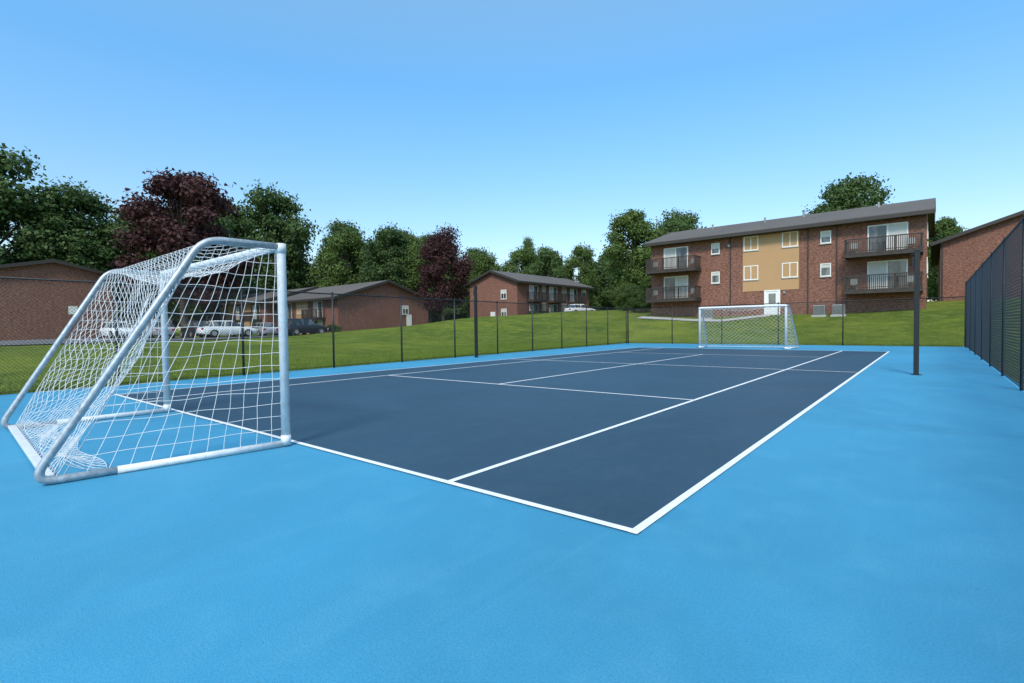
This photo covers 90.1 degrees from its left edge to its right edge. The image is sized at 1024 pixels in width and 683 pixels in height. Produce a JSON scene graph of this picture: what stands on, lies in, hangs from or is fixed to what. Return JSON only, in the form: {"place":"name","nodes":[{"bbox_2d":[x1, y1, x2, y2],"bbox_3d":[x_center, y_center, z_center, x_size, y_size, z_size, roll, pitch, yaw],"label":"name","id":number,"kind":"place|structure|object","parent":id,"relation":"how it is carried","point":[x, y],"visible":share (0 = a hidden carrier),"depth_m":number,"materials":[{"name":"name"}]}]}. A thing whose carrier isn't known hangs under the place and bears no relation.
{"place":"outdoors","nodes":[
{"label":"outdoors","id":0,"kind":"place"},
{"bbox_2d":[0,331,341,344],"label":"parking lot pavement","id":1,"kind":"structure","parent":0,"point":[64,341],"depth_m":39.82,"materials":[{"name":"grey asphalt"}]},
{"bbox_2d":[99,322,132,338],"bbox_3d":[-33.702,-0.984,43.720,4.520,1.420,1.830,1,2,37],"label":"parked car","id":2,"kind":"object","parent":1,"relation":"on","point":[112,332],"visible":0.45,"depth_m":43.09,"materials":[{"name":"white paint"}]},
{"bbox_2d":[139,319,174,338],"bbox_3d":[-31.926,-1.130,45.880,4.520,1.670,1.830,1,2,38],"label":"parked car","id":3,"kind":"object","parent":1,"relation":"on","point":[170,332],"visible":0.38,"depth_m":44.76,"materials":[{"name":"silver paint"}]},
{"bbox_2d":[180,320,210,337],"bbox_3d":[-29.817,-1.167,48.289,4.520,1.670,1.830,1,2,41],"label":"parked car","id":4,"kind":"object","parent":1,"relation":"on","point":[192,324],"visible":0.56,"depth_m":47.07,"materials":[{"name":"paint"}]},
{"bbox_2d":[196,321,257,336],"bbox_3d":[-24.850,-1.114,44.727,1.830,1.420,4.520,1,2,41],"label":"parked car","id":5,"kind":"object","parent":1,"relation":"on","point":[202,330],"visible":0.7,"depth_m":43.73,"materials":[{"name":"white paint"}]},
{"bbox_2d":[217,323,245,336],"bbox_3d":[-27.939,-1.121,50.892,4.520,1.420,1.830,1,2,39],"label":"parked car","id":6,"kind":"object","parent":1,"relation":"on","point":[233,335],"visible":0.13,"depth_m":49.86,"materials":[{"name":"white paint"}]},
{"bbox_2d":[251,323,277,335],"bbox_3d":[-25.958,-1.235,53.144,4.520,1.420,1.830,1,2,43],"label":"parked car","id":7,"kind":"object","parent":1,"relation":"on","point":[265,329],"visible":0.57,"depth_m":51.72,"materials":[{"name":"silver paint"}]},
{"bbox_2d":[288,318,327,334],"bbox_3d":[-21.088,-1.494,51.980,1.830,1.670,4.520,1,2,37],"label":"parked car","id":8,"kind":"object","parent":1,"relation":"on","point":[305,325],"visible":0.61,"depth_m":51.11,"materials":[{"name":"paint"}]},
{"bbox_2d":[207,306,259,322],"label":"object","id":9,"kind":"object","parent":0,"point":[237,313],"visible":0.24,"depth_m":80.80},
{"bbox_2d":[223,305,258,322],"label":"windows glass","id":10,"kind":"object","parent":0,"point":[240,311],"visible":0.17,"depth_m":80.06,"materials":[{"name":"grey glass"}]},
{"bbox_2d":[287,302,407,325],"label":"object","id":11,"kind":"object","parent":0,"point":[315,306],"visible":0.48,"depth_m":67.87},
{"bbox_2d":[288,301,407,333],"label":"windows glass","id":12,"kind":"object","parent":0,"point":[289,310],"visible":0.44,"depth_m":72.14,"materials":[{"name":"grey glass"}]},
{"bbox_2d":[0,343,1023,682],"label":"sports court","id":13,"kind":"object","parent":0,"point":[706,513],"visible":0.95,"depth_m":3.12,"materials":[{"name":"paint"}]},
{"bbox_2d":[1,237,290,484],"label":"soccer goal","id":14,"kind":"object","parent":13,"relation":"on","point":[43,473],"visible":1,"depth_m":5.26,"materials":[{"name":"white paint"}]},
{"bbox_2d":[0,276,628,393],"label":"chain link fence","id":15,"kind":"object","parent":13,"relation":"on","point":[332,294],"visible":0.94,"depth_m":14.82,"materials":[{"name":"black metal"}]},
{"bbox_2d":[473,286,477,356],"bbox_3d":[-1.455,-0.794,20.590,0.198,2.870,0.198,-1,2,-6],"label":"net post","id":16,"kind":"object","parent":13,"relation":"on","point":[475,321],"visible":1,"depth_m":20.55,"materials":[{"name":"black metal"}]},
{"bbox_2d":[699,304,798,349],"bbox_3d":[11.514,-0.704,25.193,4.356,2.076,1.783,1,2,39],"label":"soccer goal","id":17,"kind":"object","parent":13,"relation":"on","point":[759,306],"visible":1,"depth_m":24.84,"materials":[{"name":"white paint"}]},
{"bbox_2d":[628,296,965,346],"bbox_3d":[14.360,-0.860,28.957,17.064,2.690,0.081,1,2,39],"label":"chain link fence","id":18,"kind":"object","parent":13,"relation":"on","point":[842,317],"visible":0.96,"depth_m":27.21,"materials":[{"name":"black metal"}]},
{"bbox_2d":[911,249,921,374],"bbox_3d":[9.182,-0.661,11.594,0.198,2.840,0.198,-1,2,-6],"label":"net post","id":19,"kind":"object","parent":13,"relation":"on","point":[916,261],"visible":1,"depth_m":11.56,"materials":[{"name":"black metal"}]},
{"bbox_2d":[965,215,1023,390],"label":"chain link fence","id":20,"kind":"object","parent":13,"relation":"on","point":[979,322],"visible":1,"depth_m":11.69,"materials":[{"name":"black metal"}]},
{"bbox_2d":[0,297,1023,394],"bbox_3d":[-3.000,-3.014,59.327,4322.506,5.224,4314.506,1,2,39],"label":"lawn ground","id":21,"kind":"structure","parent":0,"point":[633,323],"depth_m":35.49,"materials":[{"name":"green plant"}]},
{"bbox_2d":[0,262,112,340],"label":"brick walls","id":22,"kind":"structure","parent":21,"relation":"on","point":[53,270],"depth_m":48.55,"materials":[{"name":"brown brick"}]},
{"bbox_2d":[0,259,119,279],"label":"fascia and soffit","id":23,"kind":"structure","parent":22,"relation":"on","point":[49,261],"depth_m":48.59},
{"bbox_2d":[68,306,77,313],"bbox_3d":[-42.975,-3.058,50.027,0.030,0.800,0.700,1,2,39],"label":"number sign","id":24,"kind":"object","parent":22,"relation":"attached to","point":[72,308],"visible":0.71,"depth_m":49.98,"materials":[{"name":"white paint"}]},
{"bbox_2d":[0,143,115,264],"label":"deciduous tree","id":25,"kind":"object","parent":21,"relation":"on","point":[10,197],"visible":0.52,"depth_m":66.42,"materials":[{"name":"green plant"}]},
{"bbox_2d":[0,176,144,305],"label":"deciduous tree","id":26,"kind":"object","parent":21,"relation":"on","point":[95,207],"visible":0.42,"depth_m":69.56,"materials":[{"name":"green plant"}]},
{"bbox_2d":[72,205,164,322],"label":"deciduous tree","id":27,"kind":"object","parent":21,"relation":"on","point":[122,251],"visible":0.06,"depth_m":76.95,"materials":[{"name":"green plant"}]},
{"bbox_2d":[129,206,205,318],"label":"deciduous tree","id":28,"kind":"object","parent":21,"relation":"on","point":[152,255],"visible":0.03,"depth_m":77.24,"materials":[{"name":"green plant"}]},
{"bbox_2d":[106,166,263,336],"bbox_3d":[-32.263,-8.545,51.307,12.788,17.380,12.377,-1,2,5],"label":"purple maple tree","id":29,"kind":"object","parent":21,"relation":"on","point":[199,202],"visible":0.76,"depth_m":48.21,"materials":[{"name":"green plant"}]},
{"bbox_2d":[160,215,263,320],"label":"deciduous tree","id":30,"kind":"object","parent":21,"relation":"on","point":[227,225],"visible":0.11,"depth_m":82.86,"materials":[{"name":"green plant"}]},
{"bbox_2d":[219,195,258,294],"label":"deciduous tree","id":31,"kind":"object","parent":21,"relation":"on","point":[237,227],"visible":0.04,"depth_m":99.88,"materials":[{"name":"green plant"}]},
{"bbox_2d":[200,290,309,334],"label":"brick walls","id":32,"kind":"structure","parent":21,"relation":"on","point":[267,306],"depth_m":75.62,"materials":[{"name":"brown brick"}]},
{"bbox_2d":[196,312,261,321],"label":"balcony woodwork","id":33,"kind":"object","parent":32,"relation":"attached to","point":[226,318],"visible":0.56,"depth_m":78.89,"materials":[{"name":"brown wood"}]},
{"bbox_2d":[206,305,259,324],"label":"windows frames","id":34,"kind":"structure","parent":32,"relation":"attached to","point":[236,318],"depth_m":80.05,"materials":[{"name":"white plastic"}]},
{"bbox_2d":[228,303,250,326],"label":"tan panels","id":35,"kind":"object","parent":32,"relation":"attached to","point":[247,309],"visible":0.14,"depth_m":78.78,"materials":[{"name":"beige paint"}]},
{"bbox_2d":[216,287,311,303],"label":"roof","id":36,"kind":"structure","parent":32,"relation":"on","point":[265,295],"depth_m":81.72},
{"bbox_2d":[213,287,317,305],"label":"fascia and soffit","id":37,"kind":"structure","parent":32,"relation":"on","point":[304,290],"depth_m":77.97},
{"bbox_2d":[227,179,323,292],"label":"deciduous tree","id":38,"kind":"object","parent":21,"relation":"on","point":[289,226],"visible":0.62,"depth_m":100.97,"materials":[{"name":"green plant"}]},
{"bbox_2d":[249,228,315,293],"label":"deciduous tree","id":39,"kind":"object","parent":21,"relation":"on","point":[303,250],"visible":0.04,"depth_m":113.47,"materials":[{"name":"green plant"}]},
{"bbox_2d":[327,324,342,332],"bbox_3d":[-21.139,-1.397,60.866,2.303,1.441,2.107,1,2,39],"label":"shrub","id":40,"kind":"object","parent":21,"relation":"on","point":[336,328],"visible":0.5,"depth_m":60.51,"materials":[{"name":"green plant"}]},
{"bbox_2d":[302,218,377,287],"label":"deciduous tree","id":41,"kind":"object","parent":21,"relation":"on","point":[336,225],"visible":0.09,"depth_m":102.41,"materials":[{"name":"green plant"}]},
{"bbox_2d":[303,227,382,287],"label":"deciduous tree","id":42,"kind":"object","parent":21,"relation":"on","point":[341,270],"visible":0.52,"depth_m":93.32,"materials":[{"name":"green plant"}]},
{"bbox_2d":[277,283,427,332],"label":"brick walls","id":43,"kind":"structure","parent":21,"relation":"on","point":[387,289],"depth_m":68.91,"materials":[{"name":"brown brick"}]},
{"bbox_2d":[272,309,325,320],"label":"balcony woodwork","id":44,"kind":"object","parent":43,"relation":"attached to","point":[306,314],"visible":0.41,"depth_m":66.37,"materials":[{"name":"brown wood"}]},
{"bbox_2d":[296,301,307,333],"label":"tan panels","id":45,"kind":"object","parent":43,"relation":"attached to","point":[300,307],"visible":0.21,"depth_m":70.37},
{"bbox_2d":[271,280,418,301],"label":"roof","id":46,"kind":"structure","parent":43,"relation":"on","point":[340,289],"depth_m":71.41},
{"bbox_2d":[287,301,408,325],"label":"windows frames","id":47,"kind":"structure","parent":43,"relation":"attached to","point":[322,312],"depth_m":70.29,"materials":[{"name":"white plastic"}]},
{"bbox_2d":[269,280,427,303],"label":"fascia and soffit","id":48,"kind":"structure","parent":43,"relation":"on","point":[371,286],"depth_m":68.19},
{"bbox_2d":[406,315,411,325],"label":"doors","id":49,"kind":"structure","parent":43,"relation":"attached to","point":[408,321],"depth_m":73.34,"materials":[{"name":"white paint"}]},
{"bbox_2d":[356,222,419,292],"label":"deciduous tree","id":50,"kind":"object","parent":21,"relation":"on","point":[385,264],"visible":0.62,"depth_m":90.26,"materials":[{"name":"green plant"}]},
{"bbox_2d":[372,227,412,244],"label":"deciduous tree","id":51,"kind":"object","parent":21,"relation":"on","point":[398,231],"visible":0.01,"depth_m":117.05,"materials":[{"name":"green plant"}]},
{"bbox_2d":[396,232,428,289],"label":"deciduous tree","id":52,"kind":"object","parent":21,"relation":"on","point":[415,239],"visible":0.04,"depth_m":99.95,"materials":[{"name":"green plant"}]},
{"bbox_2d":[401,239,455,322],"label":"deciduous tree","id":53,"kind":"object","parent":21,"relation":"on","point":[414,279],"visible":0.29,"depth_m":90.26,"materials":[{"name":"green plant"}]},
{"bbox_2d":[413,234,459,322],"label":"deciduous tree","id":54,"kind":"object","parent":21,"relation":"on","point":[438,313],"depth_m":110.96,"materials":[{"name":"green plant"}]},
{"bbox_2d":[414,222,477,320],"bbox_3d":[-8.048,-7.733,61.284,7.631,12.878,7.514,-2,2,-24],"label":"purple maple tree","id":55,"kind":"object","parent":21,"relation":"on","point":[440,249],"visible":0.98,"depth_m":60.20,"materials":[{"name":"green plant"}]},
{"bbox_2d":[0,245,937,329],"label":"distant treeline","id":56,"kind":"object","parent":21,"relation":"on","point":[175,321],"visible":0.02,"depth_m":111.41,"materials":[{"name":"green plant"}]},
{"bbox_2d":[456,246,501,309],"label":"deciduous tree","id":57,"kind":"object","parent":21,"relation":"on","point":[474,250],"visible":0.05,"depth_m":108.27,"materials":[{"name":"green plant"}]},
{"bbox_2d":[459,251,503,317],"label":"deciduous tree","id":58,"kind":"object","parent":21,"relation":"on","point":[483,264],"visible":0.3,"depth_m":95.51,"materials":[{"name":"green plant"}]},
{"bbox_2d":[500,244,549,276],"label":"deciduous tree","id":59,"kind":"object","parent":21,"relation":"on","point":[524,254],"visible":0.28,"depth_m":117.67,"materials":[{"name":"green plant"}]},
{"bbox_2d":[519,236,535,272],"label":"deciduous tree","id":60,"kind":"object","parent":21,"relation":"on","point":[528,240],"visible":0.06,"depth_m":122.01,"materials":[{"name":"green plant"}]},
{"bbox_2d":[470,272,588,317],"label":"brick walls","id":61,"kind":"structure","parent":21,"relation":"on","point":[490,286],"depth_m":74.59,"materials":[{"name":"brown brick"}]},
{"bbox_2d":[466,270,594,289],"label":"fascia and soffit","id":62,"kind":"structure","parent":61,"relation":"on","point":[499,274],"depth_m":75.11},
{"bbox_2d":[469,270,592,287],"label":"roof","id":63,"kind":"structure","parent":61,"relation":"on","point":[538,279],"depth_m":78.91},
{"bbox_2d":[501,285,576,315],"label":"windows frames","id":64,"kind":"structure","parent":61,"relation":"attached to","point":[537,292],"depth_m":76.50,"materials":[{"name":"white plastic"}]},
{"bbox_2d":[501,286,585,315],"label":"windows glass","id":65,"kind":"object","parent":64,"relation":"in","point":[555,291],"visible":0.39,"depth_m":75.20,"materials":[{"name":"grey glass"}]},
{"bbox_2d":[501,285,585,312],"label":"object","id":66,"kind":"object","parent":64,"relation":"attached to","point":[551,291],"visible":0.51,"depth_m":74.64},
{"bbox_2d":[542,285,566,310],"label":"siding panels","id":67,"kind":"object","parent":61,"relation":"attached to","point":[564,290],"visible":0.27,"depth_m":76.92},
{"bbox_2d":[527,292,585,313],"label":"balcony woodwork","id":68,"kind":"object","parent":61,"relation":"attached to","point":[540,299],"visible":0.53,"depth_m":76.82,"materials":[{"name":"brown wood"}]},
{"bbox_2d":[518,244,571,278],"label":"deciduous tree","id":69,"kind":"object","parent":21,"relation":"on","point":[555,264],"visible":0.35,"depth_m":105.32,"materials":[{"name":"green plant"}]},
{"bbox_2d":[528,258,574,276],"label":"deciduous tree","id":70,"kind":"object","parent":21,"relation":"on","point":[546,268],"visible":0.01,"depth_m":117.12,"materials":[{"name":"green plant"}]},
{"bbox_2d":[560,241,600,308],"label":"deciduous tree","id":71,"kind":"object","parent":21,"relation":"on","point":[586,275],"visible":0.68,"depth_m":92.95,"materials":[{"name":"green plant"}]},
{"bbox_2d":[582,257,616,309],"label":"deciduous tree","id":72,"kind":"object","parent":21,"relation":"on","point":[603,292],"visible":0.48,"depth_m":110.23,"materials":[{"name":"green plant"}]},
{"bbox_2d":[594,253,625,297],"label":"deciduous tree","id":73,"kind":"object","parent":21,"relation":"on","point":[606,261],"visible":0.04,"depth_m":121.54,"materials":[{"name":"green plant"}]},
{"bbox_2d":[608,264,626,309],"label":"deciduous tree","id":74,"kind":"object","parent":21,"relation":"on","point":[612,296],"depth_m":99.06,"materials":[{"name":"green plant"}]},
{"bbox_2d":[610,281,638,308],"bbox_3d":[13.723,-5.367,60.885,3.873,3.603,4.108,1,2,39],"label":"shrub","id":75,"kind":"object","parent":21,"relation":"on","point":[618,300],"visible":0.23,"depth_m":60.62,"materials":[{"name":"green plant"}]},
{"bbox_2d":[615,284,644,310],"bbox_3d":[13.360,-4.826,56.303,3.493,3.081,3.916,1,2,39],"label":"shrub","id":76,"kind":"object","parent":21,"relation":"on","point":[629,290],"visible":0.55,"depth_m":55.76,"materials":[{"name":"green plant"}]},
{"bbox_2d":[598,208,673,294],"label":"deciduous tree","id":77,"kind":"object","parent":21,"relation":"on","point":[634,224],"visible":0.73,"depth_m":66.26,"materials":[{"name":"green plant"}]},
{"bbox_2d":[627,291,650,311],"bbox_3d":[13.568,-4.133,53.618,2.935,2.455,3.354,1,2,39],"label":"shrub","id":78,"kind":"object","parent":21,"relation":"on","point":[638,299],"visible":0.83,"depth_m":52.97,"materials":[{"name":"green plant"}]},
{"bbox_2d":[640,275,650,308],"bbox_3d":[15.956,-5.556,58.091,3.504,4.324,3.167,1,2,39],"label":"shrub","id":79,"kind":"object","parent":21,"relation":"on","point":[646,282],"visible":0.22,"depth_m":57.56,"materials":[{"name":"green plant"}]},
{"bbox_2d":[641,217,692,270],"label":"deciduous tree","id":80,"kind":"object","parent":21,"relation":"on","point":[675,226],"visible":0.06,"depth_m":66.75,"materials":[{"name":"green plant"}]},
{"bbox_2d":[652,207,706,230],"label":"deciduous tree","id":81,"kind":"object","parent":21,"relation":"on","point":[674,215],"visible":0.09,"depth_m":79.88,"materials":[{"name":"green plant"}]},
{"bbox_2d":[638,314,768,320],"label":"footpath","id":82,"kind":"structure","parent":21,"relation":"on","point":[683,319],"depth_m":45.41,"materials":[{"name":"concrete"}]},
{"bbox_2d":[703,309,713,318],"bbox_3d":[17.701,-2.411,46.093,1.000,1.030,1.000,1,2,39],"label":"air conditioning unit","id":83,"kind":"object","parent":21,"relation":"on","point":[707,312],"visible":0.62,"depth_m":45.76,"materials":[{"name":"metal"}]},
{"bbox_2d":[651,214,927,316],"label":"brick walls","id":84,"kind":"structure","parent":21,"relation":"on","point":[822,289],"depth_m":41.95,"materials":[{"name":"brown brick"}]},
{"bbox_2d":[743,231,798,291],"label":"tan panels","id":85,"kind":"object","parent":84,"relation":"attached to","point":[770,256],"visible":1,"depth_m":43.64,"materials":[{"name":"beige paint"}]},
{"bbox_2d":[766,291,777,314],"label":"doors","id":86,"kind":"structure","parent":84,"relation":"attached to","point":[767,300],"depth_m":43.73,"materials":[{"name":"white paint"}]},
{"bbox_2d":[730,225,836,314],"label":"downspouts","id":87,"kind":"object","parent":84,"relation":"attached to","point":[807,267],"visible":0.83,"depth_m":41.89,"materials":[{"name":"brown metal"}]},
{"bbox_2d":[646,232,923,302],"bbox_3d":[21.436,-5.747,43.232,20.810,4.140,1.670,1,2,39],"label":"balcony woodwork","id":88,"kind":"object","parent":84,"relation":"attached to","point":[650,264],"visible":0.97,"depth_m":38.53,"materials":[{"name":"brown wood"}]},
{"bbox_2d":[652,238,914,298],"bbox_3d":[21.447,-5.806,43.363,20.040,3.650,0.450,1,2,39],"label":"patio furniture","id":89,"kind":"object","parent":88,"relation":"on","point":[851,279],"visible":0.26,"depth_m":39.43,"materials":[{"name":"metal"}]},
{"bbox_2d":[644,198,934,243],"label":"roof","id":90,"kind":"structure","parent":84,"relation":"on","point":[897,208],"depth_m":44.01,"materials":[{"name":"grey"}]},
{"bbox_2d":[643,198,935,246],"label":"fascia and soffit","id":91,"kind":"structure","parent":90,"relation":"attached to","point":[931,234],"depth_m":41.70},
{"bbox_2d":[712,202,879,228],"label":"roof vents","id":92,"kind":"object","parent":90,"relation":"on","point":[878,204],"visible":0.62,"depth_m":45.90,"materials":[{"name":"grey metal"}]},
{"bbox_2d":[664,221,927,314],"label":"windows frames","id":93,"kind":"structure","parent":84,"relation":"attached to","point":[886,261],"depth_m":42.77,"materials":[{"name":"white plastic"}]},
{"bbox_2d":[665,225,905,302],"bbox_3d":[24.408,-6.066,43.185,21.762,5.600,7.816,0,2,15],"label":"windows glass","id":94,"kind":"object","parent":93,"relation":"in","point":[893,266],"visible":0.64,"depth_m":39.13,"materials":[{"name":"grey glass"}]},
{"bbox_2d":[665,223,906,297],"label":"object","id":95,"kind":"object","parent":93,"relation":"attached to","point":[880,267],"visible":0.59,"depth_m":39.08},
{"bbox_2d":[711,238,928,283],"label":"window sills","id":96,"kind":"structure","parent":93,"relation":"attached to","point":[793,277],"depth_m":43.03,"materials":[{"name":"concrete"}]},
{"bbox_2d":[808,201,826,213],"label":"deciduous tree","id":97,"kind":"object","parent":21,"relation":"on","point":[817,207],"visible":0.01,"depth_m":79.48,"materials":[{"name":"green plant"}]},
{"bbox_2d":[811,305,826,316],"bbox_3d":[24.422,-2.394,40.569,1.000,1.030,1.000,1,2,39],"label":"air conditioning unit","id":98,"kind":"object","parent":21,"relation":"on","point":[819,307],"visible":0.71,"depth_m":40.24,"materials":[{"name":"metal"}]},
{"bbox_2d":[830,304,846,316],"bbox_3d":[25.427,-2.386,39.744,1.000,1.030,1.000,1,2,39],"label":"air conditioning unit","id":99,"kind":"object","parent":21,"relation":"on","point":[838,309],"visible":0.55,"depth_m":39.46,"materials":[{"name":"metal"}]},
{"bbox_2d":[802,172,894,214],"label":"deciduous tree","id":100,"kind":"object","parent":21,"relation":"on","point":[843,194],"visible":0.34,"depth_m":72.62,"materials":[{"name":"green plant"}]},
{"bbox_2d":[927,216,966,299],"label":"deciduous tree","id":101,"kind":"object","parent":21,"relation":"on","point":[945,227],"visible":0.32,"depth_m":76.77,"materials":[{"name":"green plant"}]},
{"bbox_2d":[938,214,1023,300],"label":"brick walls","id":102,"kind":"structure","parent":21,"relation":"on","point":[965,256],"depth_m":49.16,"materials":[{"name":"brown brick"}]},
{"bbox_2d":[941,245,942,300],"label":"downspouts","id":103,"kind":"object","parent":102,"relation":"attached to","point":[942,275],"visible":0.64,"depth_m":50.27,"materials":[{"name":"metal"}]},
{"bbox_2d":[930,210,1023,266],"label":"fascia and soffit","id":104,"kind":"structure","parent":102,"relation":"on","point":[935,248],"depth_m":49.35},
{"bbox_2d":[0,0,1023,329],"label":"sky","id":105,"kind":"structure","parent":0,"point":[505,122],"materials":[{"name":"blue"}]},
{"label":"road","id":106,"kind":"structure","parent":0,"visible":0},
{"bbox_2d":[564,304,594,311],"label":"parked car","id":107,"kind":"object","parent":106,"relation":"on","point":[575,308],"visible":0.58,"depth_m":68.90,"materials":[{"name":"white paint"}]}
]}

